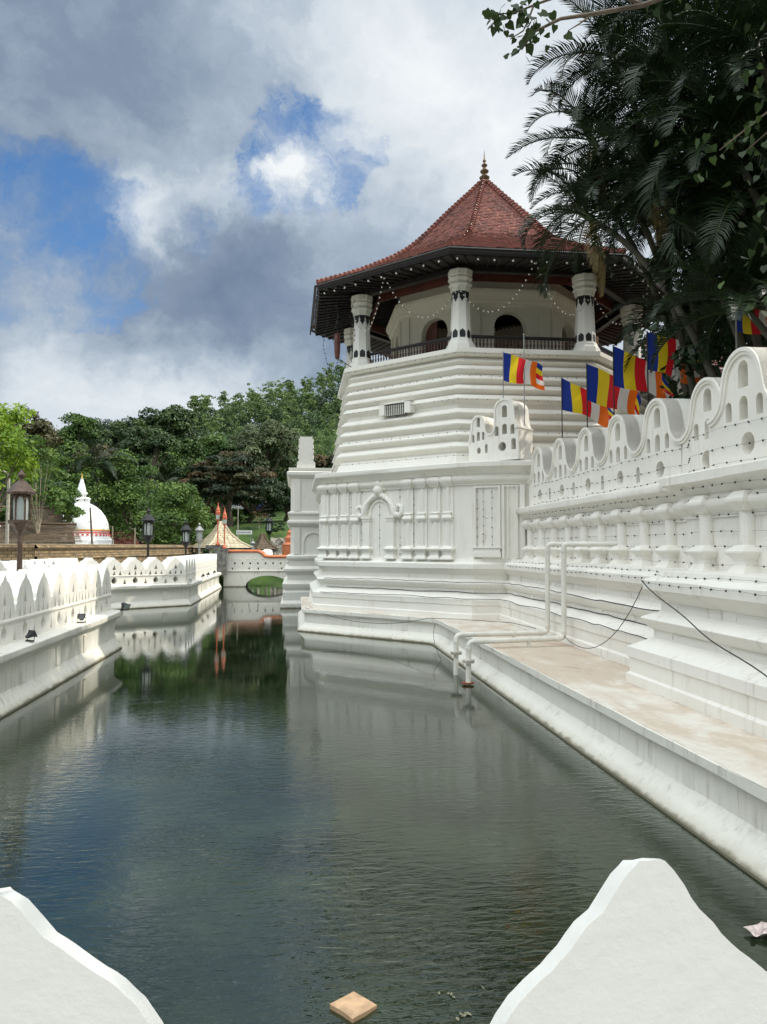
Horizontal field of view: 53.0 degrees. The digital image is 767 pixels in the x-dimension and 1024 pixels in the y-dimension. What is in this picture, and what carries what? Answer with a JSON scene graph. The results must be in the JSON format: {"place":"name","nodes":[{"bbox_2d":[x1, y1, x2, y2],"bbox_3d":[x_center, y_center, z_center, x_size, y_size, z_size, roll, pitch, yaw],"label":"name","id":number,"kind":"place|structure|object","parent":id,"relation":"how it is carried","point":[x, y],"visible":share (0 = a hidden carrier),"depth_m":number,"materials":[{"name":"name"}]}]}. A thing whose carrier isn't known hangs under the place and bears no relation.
{"place":"outdoors","nodes":[
{"label":"outdoors","id":0,"kind":"place"},
{"bbox_2d":[99,408,339,562],"bbox_3d":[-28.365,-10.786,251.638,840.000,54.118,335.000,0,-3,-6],"label":"hill","id":1,"kind":"structure","parent":0,"point":[254,527],"depth_m":120.17,"materials":[{"name":"green plant"}]},
{"bbox_2d":[5,408,63,466],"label":"tree","id":2,"kind":"object","parent":1,"relation":"on","point":[43,428],"visible":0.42,"depth_m":114.56,"materials":[{"name":"green plant"}]},
{"bbox_2d":[45,412,104,455],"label":"tree","id":3,"kind":"object","parent":1,"relation":"on","point":[68,433],"visible":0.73,"depth_m":128.78,"materials":[{"name":"green plant"}]},
{"bbox_2d":[68,444,119,506],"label":"tree","id":4,"kind":"object","parent":1,"relation":"on","point":[106,447],"visible":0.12,"depth_m":95.84,"materials":[{"name":"green plant"}]},
{"bbox_2d":[96,418,152,463],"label":"tree","id":5,"kind":"object","parent":1,"relation":"on","point":[119,436],"visible":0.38,"depth_m":125.36,"materials":[{"name":"green plant"}]},
{"bbox_2d":[118,426,184,500],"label":"tree","id":6,"kind":"object","parent":1,"relation":"on","point":[163,439],"visible":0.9,"depth_m":108.81,"materials":[{"name":"green plant"}]},
{"bbox_2d":[138,404,196,454],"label":"tree","id":7,"kind":"object","parent":1,"relation":"on","point":[169,420],"visible":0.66,"depth_m":144.06,"materials":[{"name":"green plant"}]},
{"bbox_2d":[147,468,192,495],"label":"coconut palm","id":8,"kind":"object","parent":1,"relation":"on","point":[163,477],"visible":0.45,"depth_m":95.57,"materials":[{"name":"green plant"}]},
{"bbox_2d":[0,359,345,513],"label":"forest","id":9,"kind":"object","parent":1,"relation":"on","point":[231,421],"visible":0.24,"depth_m":206.67,"materials":[{"name":"green plant"}]},
{"bbox_2d":[156,437,209,517],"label":"tree","id":10,"kind":"object","parent":1,"relation":"on","point":[192,448],"visible":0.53,"depth_m":116.45,"materials":[{"name":"green plant"}]},
{"bbox_2d":[203,434,237,514],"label":"tree","id":11,"kind":"object","parent":1,"relation":"on","point":[215,444],"visible":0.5,"depth_m":142.04,"materials":[{"name":"green plant"}]},
{"bbox_2d":[177,450,277,526],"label":"tree","id":12,"kind":"object","parent":1,"relation":"on","point":[244,473],"visible":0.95,"depth_m":105.42,"materials":[{"name":"green plant"}]},
{"bbox_2d":[231,508,244,524],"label":"shrub","id":13,"kind":"object","parent":1,"relation":"on","point":[236,512],"visible":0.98,"depth_m":110.13,"materials":[{"name":"green plant"}]},
{"bbox_2d":[211,472,286,522],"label":"tree","id":14,"kind":"object","parent":1,"relation":"on","point":[270,493],"visible":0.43,"depth_m":116.31,"materials":[{"name":"green plant"}]},
{"bbox_2d":[251,511,267,528],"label":"shrub","id":15,"kind":"object","parent":1,"relation":"on","point":[259,517],"visible":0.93,"depth_m":107.70,"materials":[{"name":"green plant"}]},
{"bbox_2d":[248,533,277,554],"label":"tent roof pavilion","id":16,"kind":"structure","parent":1,"relation":"on","point":[262,542],"depth_m":90.50,"materials":[{"name":"brown tile"}]},
{"bbox_2d":[228,419,303,516],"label":"tree","id":17,"kind":"object","parent":1,"relation":"on","point":[256,441],"visible":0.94,"depth_m":135.41,"materials":[{"name":"green plant"}]},
{"bbox_2d":[265,514,273,541],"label":"lantern post","id":18,"kind":"object","parent":1,"relation":"on","point":[269,521],"visible":0.94,"depth_m":100.26,"materials":[{"name":"black metal"}]},
{"bbox_2d":[265,522,285,533],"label":"shrub","id":19,"kind":"object","parent":1,"relation":"on","point":[276,529],"visible":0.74,"depth_m":104.48,"materials":[{"name":"green plant"}]},
{"bbox_2d":[265,480,290,520],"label":"tree","id":20,"kind":"object","parent":1,"relation":"on","point":[284,488],"visible":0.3,"depth_m":122.03,"materials":[{"name":"green plant"}]},
{"bbox_2d":[271,537,284,554],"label":"rock wall","id":21,"kind":"structure","parent":1,"relation":"on","point":[278,542],"depth_m":95.83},
{"bbox_2d":[271,453,322,482],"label":"tree","id":22,"kind":"object","parent":1,"relation":"on","point":[295,461],"visible":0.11,"depth_m":146.38,"materials":[{"name":"green plant"}]},
{"bbox_2d":[313,453,334,467],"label":"tree","id":23,"kind":"object","parent":1,"relation":"on","point":[324,461],"visible":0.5,"depth_m":146.57,"materials":[{"name":"green plant"}]},
{"bbox_2d":[0,0,746,436],"label":"sky","id":24,"kind":"structure","parent":0,"point":[179,179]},
{"bbox_2d":[0,575,766,1023],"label":"water","id":25,"kind":"structure","parent":0,"point":[250,803],"depth_m":9.04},
{"bbox_2d":[0,563,122,718],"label":"moat wall","id":26,"kind":"structure","parent":25,"relation":"in","point":[47,602],"depth_m":18.66,"materials":[{"name":"white paint"}]},
{"bbox_2d":[25,630,37,641],"bbox_3d":[-7.645,2.681,16.651,0.238,0.237,0.202,-1,-3,29],"label":"flood light","id":27,"kind":"object","parent":26,"relation":"on","point":[31,633],"visible":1,"depth_m":16.62,"materials":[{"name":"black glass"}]},
{"bbox_2d":[1,554,221,609],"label":"moat wall","id":28,"kind":"structure","parent":25,"relation":"in","point":[151,582],"depth_m":42.10,"materials":[{"name":"white paint"}]},
{"bbox_2d":[205,545,228,574],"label":"gate pillar","id":29,"kind":"structure","parent":28,"relation":"on","point":[222,559],"depth_m":61.54,"materials":[{"name":"concrete"}]},
{"bbox_2d":[215,504,220,544],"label":"orange lamp post","id":30,"kind":"object","parent":29,"relation":"on","point":[218,513],"visible":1,"depth_m":61.83,"materials":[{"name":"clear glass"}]},
{"bbox_2d":[222,508,226,548],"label":"orange lamp post","id":31,"kind":"object","parent":29,"relation":"on","point":[224,517],"visible":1,"depth_m":61.81,"materials":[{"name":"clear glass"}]},
{"bbox_2d":[223,550,288,586],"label":"arched bridge","id":32,"kind":"structure","parent":25,"relation":"in","point":[245,567],"depth_m":63.04,"materials":[{"name":"white paint"}]},
{"bbox_2d":[330,991,376,1022],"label":"foam board","id":33,"kind":"object","parent":25,"relation":"on","point":[353,1007],"visible":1,"depth_m":5.47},
{"bbox_2d":[297,597,766,886],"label":"moat embankment","id":34,"kind":"structure","parent":25,"relation":"in","point":[598,710],"depth_m":11.58,"materials":[{"name":"white paint"}]},
{"bbox_2d":[305,607,535,628],"bbox_3d":[0.972,3.628,25.831,1.191,0.550,12.037,2,-3,-37],"label":"cable","id":35,"kind":"object","parent":34,"relation":"on","point":[432,618],"visible":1,"depth_m":25.38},
{"bbox_2d":[499,347,766,738],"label":"temple wall","id":36,"kind":"structure","parent":34,"relation":"on","point":[675,656],"depth_m":14.74,"materials":[{"name":"white paint"}]},
{"bbox_2d":[329,586,646,625],"bbox_3d":[3.381,2.612,23.075,3.868,0.081,17.932,1,-3,-26],"label":"cable","id":37,"kind":"object","parent":36,"relation":"on","point":[503,593],"visible":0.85,"depth_m":25.76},
{"bbox_2d":[333,578,659,610],"bbox_3d":[3.256,2.260,23.015,3.864,0.097,17.836,1,-3,-26],"label":"cable","id":38,"kind":"object","parent":36,"relation":"on","point":[512,584],"visible":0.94,"depth_m":24.35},
{"bbox_2d":[450,541,564,674],"bbox_3d":[3.683,2.932,20.039,3.956,4.341,0.569,0,-3,-1],"label":"water pipe","id":39,"kind":"object","parent":36,"relation":"attached to","point":[456,652],"visible":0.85,"depth_m":20.11,"materials":[{"name":"plastic"}]},
{"bbox_2d":[523,334,524,424],"bbox_3d":[4.855,-3.151,26.480,0.070,6.070,0.061,0,-3,-6],"label":"flag pole","id":40,"kind":"object","parent":36,"relation":"on","point":[524,378],"visible":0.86,"depth_m":26.53,"materials":[{"name":"grey metal"}]},
{"bbox_2d":[462,541,616,684],"bbox_3d":[3.829,2.872,18.697,3.943,4.341,0.619,0,-3,-3],"label":"water pipe","id":41,"kind":"object","parent":36,"relation":"attached to","point":[468,661],"visible":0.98,"depth_m":18.79,"materials":[{"name":"plastic"}]},
{"bbox_2d":[564,585,642,648],"bbox_3d":[4.616,2.262,16.689,0.123,1.593,4.507,0,-3,-6],"label":"cable","id":42,"kind":"object","parent":41,"relation":"hanging from","point":[617,629],"visible":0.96,"depth_m":15.42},
{"bbox_2d":[507,565,763,595],"bbox_3d":[4.940,1.327,15.203,0.749,0.077,20.807,0,-3,-3],"label":"light string","id":43,"kind":"object","parent":36,"relation":"attached to","point":[711,589],"visible":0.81,"depth_m":13.50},
{"bbox_2d":[516,562,766,582],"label":"light string","id":44,"kind":"object","parent":36,"relation":"on","point":[730,579],"visible":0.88,"depth_m":13.86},
{"bbox_2d":[529,478,765,514],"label":"light string","id":45,"kind":"object","parent":36,"relation":"on","point":[764,479],"visible":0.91,"depth_m":16.11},
{"bbox_2d":[534,439,765,496],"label":"light string","id":46,"kind":"object","parent":36,"relation":"attached to","point":[762,440],"visible":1,"depth_m":15.33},
{"bbox_2d":[534,456,766,504],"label":"light string","id":47,"kind":"object","parent":36,"relation":"on","point":[726,462],"visible":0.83,"depth_m":16.57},
{"bbox_2d":[541,417,765,483],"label":"light string","id":48,"kind":"object","parent":36,"relation":"attached to","point":[664,451],"visible":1,"depth_m":15.87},
{"bbox_2d":[641,580,766,676],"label":"cable","id":49,"kind":"object","parent":36,"relation":"attached to","point":[703,634],"visible":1,"depth_m":11.01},
{"bbox_2d":[744,922,766,936],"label":"paper wrapper","id":50,"kind":"object","parent":25,"relation":"on","point":[758,929],"visible":1,"depth_m":6.56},
{"label":"temple ground","id":51,"kind":"structure","parent":0,"visible":0},
{"bbox_2d":[280,437,331,608],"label":"corner bastion","id":52,"kind":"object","parent":51,"relation":"on","point":[301,567],"visible":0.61,"depth_m":41.72,"materials":[{"name":"white paint"}]},
{"bbox_2d":[309,151,679,619],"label":"octagonal tower","id":53,"kind":"structure","parent":51,"relation":"on","point":[434,528],"depth_m":28.99,"materials":[{"name":"white paint"}]},
{"bbox_2d":[334,298,350,366],"bbox_3d":[-1.548,-7.266,31.442,0.964,3.062,0.240,-1,-3,16],"label":"paper lantern","id":54,"kind":"object","parent":53,"relation":"hanging from","point":[337,345],"visible":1,"depth_m":31.44,"materials":[{"name":"red wood"}]},
{"bbox_2d":[379,399,414,416],"bbox_3d":[0.513,-3.966,29.561,1.500,0.515,0.340,-2,-3,39],"label":"window","id":55,"kind":"structure","parent":53,"relation":"in","point":[384,411],"depth_m":29.42,"materials":[{"name":"white paint"}]},
{"bbox_2d":[325,592,646,638],"bbox_3d":[3.084,2.783,22.890,3.858,0.085,17.666,1,-3,-26],"label":"cable","id":56,"kind":"object","parent":53,"relation":"attached to","point":[503,600],"visible":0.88,"depth_m":24.86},
{"bbox_2d":[503,352,544,450],"bbox_3d":[4.858,-3.687,26.578,1.454,3.750,0.250,0,-3,-6],"label":"flag","id":57,"kind":"object","parent":53,"relation":"on","point":[514,367],"visible":1,"depth_m":26.64,"materials":[{"name":"multicoloured fabric"}]},
{"bbox_2d":[561,377,612,437],"bbox_3d":[6.913,-2.394,25.840,1.775,4.300,0.571,-1,-3,16],"label":"flag","id":58,"kind":"object","parent":51,"relation":"on","point":[573,398],"visible":0.65,"depth_m":25.81,"materials":[{"name":"multicoloured fabric"}]},
{"bbox_2d":[504,63,695,396],"bbox_3d":[5.892,-5.548,21.063,4.544,13.589,4.199,0,-3,-6],"label":"palm tree","id":59,"kind":"object","parent":51,"relation":"on","point":[584,110],"visible":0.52,"depth_m":20.81,"materials":[{"name":"green plant"}]},
{"bbox_2d":[526,126,689,394],"bbox_3d":[6.165,-4.752,21.661,4.521,12.057,4.324,1,-3,-23],"label":"palm tree","id":60,"kind":"object","parent":51,"relation":"on","point":[654,290],"visible":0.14,"depth_m":21.30,"materials":[{"name":"green plant"}]},
{"bbox_2d":[586,363,640,426],"bbox_3d":[7.160,-2.467,23.547,1.801,4.240,0.425,0,-3,-10],"label":"flag","id":61,"kind":"object","parent":51,"relation":"on","point":[599,386],"visible":0.82,"depth_m":23.64,"materials":[{"name":"multicoloured fabric"}]},
{"bbox_2d":[511,139,716,376],"bbox_3d":[6.287,-4.486,20.154,5.770,11.406,4.217,0,-3,10],"label":"palm tree","id":62,"kind":"object","parent":51,"relation":"on","point":[579,199],"visible":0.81,"depth_m":20.23,"materials":[{"name":"green plant"}]},
{"bbox_2d":[524,0,707,378],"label":"palm tree","id":63,"kind":"object","parent":51,"relation":"on","point":[595,53],"visible":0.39,"depth_m":21.26,"materials":[{"name":"green plant"}]},
{"bbox_2d":[482,0,766,318],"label":"bodhi tree","id":64,"kind":"object","parent":51,"relation":"on","point":[497,18],"visible":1,"depth_m":8.08,"materials":[{"name":"green plant"}]},
{"bbox_2d":[570,120,693,395],"bbox_3d":[7.200,-4.618,20.542,4.321,11.690,4.664,0,-3,-6],"label":"palm tree","id":65,"kind":"object","parent":51,"relation":"on","point":[619,227],"visible":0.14,"depth_m":21.31,"materials":[{"name":"green plant"}]},
{"bbox_2d":[613,345,673,415],"bbox_3d":[7.347,-2.572,21.543,1.741,4.270,0.596,0,-3,-6],"label":"flag","id":66,"kind":"object","parent":51,"relation":"on","point":[633,376],"visible":0.81,"depth_m":21.63,"materials":[{"name":"multicoloured fabric"}]},
{"bbox_2d":[563,56,746,347],"bbox_3d":[6.521,-4.431,17.918,4.271,11.080,4.928,2,-3,-34],"label":"palm tree","id":67,"kind":"object","parent":51,"relation":"on","point":[638,146],"visible":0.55,"depth_m":18.15,"materials":[{"name":"green plant"}]},
{"bbox_2d":[583,0,753,346],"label":"palm tree","id":68,"kind":"object","parent":51,"relation":"on","point":[627,14],"visible":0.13,"depth_m":19.82,"materials":[{"name":"green plant"}]},
{"bbox_2d":[646,331,699,405],"bbox_3d":[7.453,-2.581,19.654,1.420,4.120,0.239,0,-3,5],"label":"flag","id":69,"kind":"object","parent":51,"relation":"on","point":[668,349],"visible":0.52,"depth_m":19.67,"materials":[{"name":"multicoloured fabric"}]},
{"bbox_2d":[587,0,762,346],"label":"palm tree","id":70,"kind":"object","parent":51,"relation":"on","point":[650,62],"visible":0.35,"depth_m":18.09,"materials":[{"name":"green plant"}]},
{"bbox_2d":[609,262,746,379],"bbox_3d":[8.198,-2.788,20.601,4.282,8.034,4.431,1,-3,-30],"label":"palm tree","id":71,"kind":"object","parent":51,"relation":"on","point":[648,300],"visible":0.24,"depth_m":20.36,"materials":[{"name":"green plant"}]},
{"bbox_2d":[641,343,722,406],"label":"temple building","id":72,"kind":"structure","parent":51,"relation":"on","point":[651,396],"depth_m":33.96,"materials":[{"name":"white paint"}]},
{"bbox_2d":[610,12,766,243],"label":"palm tree","id":73,"kind":"object","parent":51,"relation":"on","point":[722,110],"visible":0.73,"depth_m":16.08,"materials":[{"name":"green plant"}]},
{"bbox_2d":[628,82,761,395],"bbox_3d":[13.073,-6.491,25.393,11.362,15.863,8.941,0,-3,-6],"label":"tree","id":74,"kind":"object","parent":51,"relation":"on","point":[672,384],"visible":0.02,"depth_m":25.44,"materials":[{"name":"green plant"}]},
{"bbox_2d":[627,84,766,306],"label":"palm tree","id":75,"kind":"object","parent":51,"relation":"on","point":[728,173],"visible":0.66,"depth_m":16.32,"materials":[{"name":"green plant"}]},
{"bbox_2d":[631,0,766,99],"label":"palm tree","id":76,"kind":"object","parent":51,"relation":"on","point":[647,12],"visible":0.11,"depth_m":18.37,"materials":[{"name":"green plant"}]},
{"bbox_2d":[635,132,766,346],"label":"tree","id":77,"kind":"object","parent":51,"relation":"on","point":[684,197],"visible":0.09,"depth_m":16.83,"materials":[{"name":"green plant"}]},
{"bbox_2d":[640,0,766,151],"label":"palm tree","id":78,"kind":"object","parent":51,"relation":"on","point":[747,13],"visible":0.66,"depth_m":15.89,"materials":[{"name":"green plant"}]},
{"bbox_2d":[644,202,766,375],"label":"palm tree","id":79,"kind":"object","parent":51,"relation":"on","point":[740,284],"visible":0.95,"depth_m":15.99,"materials":[{"name":"green plant"}]},
{"bbox_2d":[658,322,766,398],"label":"shrub","id":80,"kind":"object","parent":51,"relation":"on","point":[724,344],"visible":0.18,"depth_m":18.57,"materials":[{"name":"green plant"}]},
{"bbox_2d":[662,44,766,196],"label":"palm tree","id":81,"kind":"object","parent":51,"relation":"on","point":[755,65],"visible":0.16,"depth_m":16.25,"materials":[{"name":"green plant"}]},
{"bbox_2d":[670,171,766,335],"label":"palm tree","id":82,"kind":"object","parent":51,"relation":"on","point":[721,260],"visible":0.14,"depth_m":16.76,"materials":[{"name":"green plant"}]},
{"bbox_2d":[735,302,766,348],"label":"flag","id":83,"kind":"object","parent":51,"relation":"on","point":[745,325],"visible":0.42,"depth_m":16.70,"materials":[{"name":"multicoloured fabric"}]},
{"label":"paved bank","id":84,"kind":"structure","parent":0,"visible":0},
{"bbox_2d":[3,471,9,543],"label":"street light","id":85,"kind":"object","parent":84,"relation":"on","point":[7,516],"visible":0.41,"depth_m":47.65,"materials":[{"name":"metal"}]},
{"bbox_2d":[0,501,38,539],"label":"tree","id":86,"kind":"object","parent":84,"relation":"on","point":[2,515],"visible":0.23,"depth_m":56.23,"materials":[{"name":"green plant"}]},
{"bbox_2d":[0,402,39,506],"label":"tree","id":87,"kind":"object","parent":84,"relation":"on","point":[10,433],"visible":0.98,"depth_m":43.78,"materials":[{"name":"green plant"}]},
{"bbox_2d":[6,468,35,570],"bbox_3d":[-9.474,0.719,20.051,0.699,3.761,0.699,0,-3,-6],"label":"lantern post","id":88,"kind":"object","parent":84,"relation":"on","point":[21,491],"visible":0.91,"depth_m":19.96,"materials":[{"name":"brown metal"}]},
{"bbox_2d":[0,506,61,539],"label":"house","id":89,"kind":"structure","parent":84,"relation":"on","point":[48,515],"depth_m":63.52,"materials":[{"name":"brown tile"}]},
{"bbox_2d":[0,473,71,505],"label":"tree","id":90,"kind":"object","parent":84,"relation":"on","point":[58,483],"visible":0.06,"depth_m":71.04,"materials":[{"name":"green plant"}]},
{"bbox_2d":[5,433,68,540],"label":"tree","id":91,"kind":"object","parent":84,"relation":"on","point":[44,455],"visible":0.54,"depth_m":54.64,"materials":[{"name":"green plant"}]},
{"bbox_2d":[0,522,81,543],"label":"steps","id":92,"kind":"structure","parent":84,"relation":"on","point":[59,535],"depth_m":54.96,"materials":[{"name":"stone"}]},
{"bbox_2d":[41,481,86,529],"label":"tree","id":93,"kind":"object","parent":84,"relation":"on","point":[71,511],"visible":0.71,"depth_m":63.31,"materials":[{"name":"green plant"}]},
{"bbox_2d":[34,440,114,505],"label":"tree","id":94,"kind":"object","parent":84,"relation":"on","point":[74,477],"visible":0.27,"depth_m":82.49,"materials":[{"name":"green plant"}]},
{"bbox_2d":[63,474,113,543],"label":"stupa","id":95,"kind":"object","parent":84,"relation":"on","point":[101,531],"visible":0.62,"depth_m":77.63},
{"bbox_2d":[89,507,92,543],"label":"utility pole","id":96,"kind":"object","parent":84,"relation":"on","point":[91,532],"visible":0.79,"depth_m":59.78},
{"bbox_2d":[57,429,138,507],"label":"coconut palm","id":97,"kind":"object","parent":84,"relation":"on","point":[95,452],"visible":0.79,"depth_m":83.98,"materials":[{"name":"green plant"}]},
{"bbox_2d":[0,544,201,563],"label":"old brick wall","id":98,"kind":"structure","parent":84,"relation":"on","point":[100,553],"depth_m":51.11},
{"bbox_2d":[109,532,139,544],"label":"house","id":99,"kind":"structure","parent":84,"relation":"on","point":[124,540],"depth_m":84.67,"materials":[{"name":"brick"}]},
{"bbox_2d":[94,488,157,541],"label":"tree","id":100,"kind":"object","parent":84,"relation":"on","point":[138,538],"visible":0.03,"depth_m":93.72,"materials":[{"name":"green plant"}]},
{"bbox_2d":[88,448,168,538],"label":"tree","id":101,"kind":"object","parent":84,"relation":"on","point":[129,483],"visible":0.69,"depth_m":85.54,"materials":[{"name":"green plant"}]},
{"bbox_2d":[141,507,155,557],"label":"lantern post","id":102,"kind":"object","parent":84,"relation":"on","point":[148,520],"visible":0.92,"depth_m":44.59,"materials":[{"name":"black metal"}]},
{"bbox_2d":[129,480,211,544],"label":"tree","id":103,"kind":"object","parent":84,"relation":"on","point":[171,532],"visible":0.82,"depth_m":78.53,"materials":[{"name":"green plant"}]},
{"bbox_2d":[180,520,191,555],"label":"lantern post","id":104,"kind":"object","parent":84,"relation":"on","point":[185,529],"visible":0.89,"depth_m":53.61,"materials":[{"name":"black metal"}]},
{"bbox_2d":[195,522,203,553],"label":"lantern post","id":105,"kind":"object","parent":84,"relation":"on","point":[199,530],"visible":0.91,"depth_m":60.60,"materials":[{"name":"grey metal"}]},
{"bbox_2d":[184,503,216,553],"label":"tree","id":106,"kind":"object","parent":84,"relation":"on","point":[211,517],"visible":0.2,"depth_m":85.78,"materials":[{"name":"green plant"}]},
{"bbox_2d":[192,521,252,554],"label":"tent roof pavilion","id":107,"kind":"structure","parent":84,"relation":"on","point":[232,541],"depth_m":77.38,"materials":[{"name":"beige tile"}]},
{"bbox_2d":[282,529,290,562],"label":"orange gate finial","id":108,"kind":"object","parent":84,"relation":"on","point":[286,547],"visible":0.32,"depth_m":78.78,"materials":[{"name":"paint"}]},
{"bbox_2d":[0,858,766,1023],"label":"foreground parapet","id":109,"kind":"structure","parent":84,"relation":"on","point":[643,941],"depth_m":1.45,"materials":[{"name":"white paint"}]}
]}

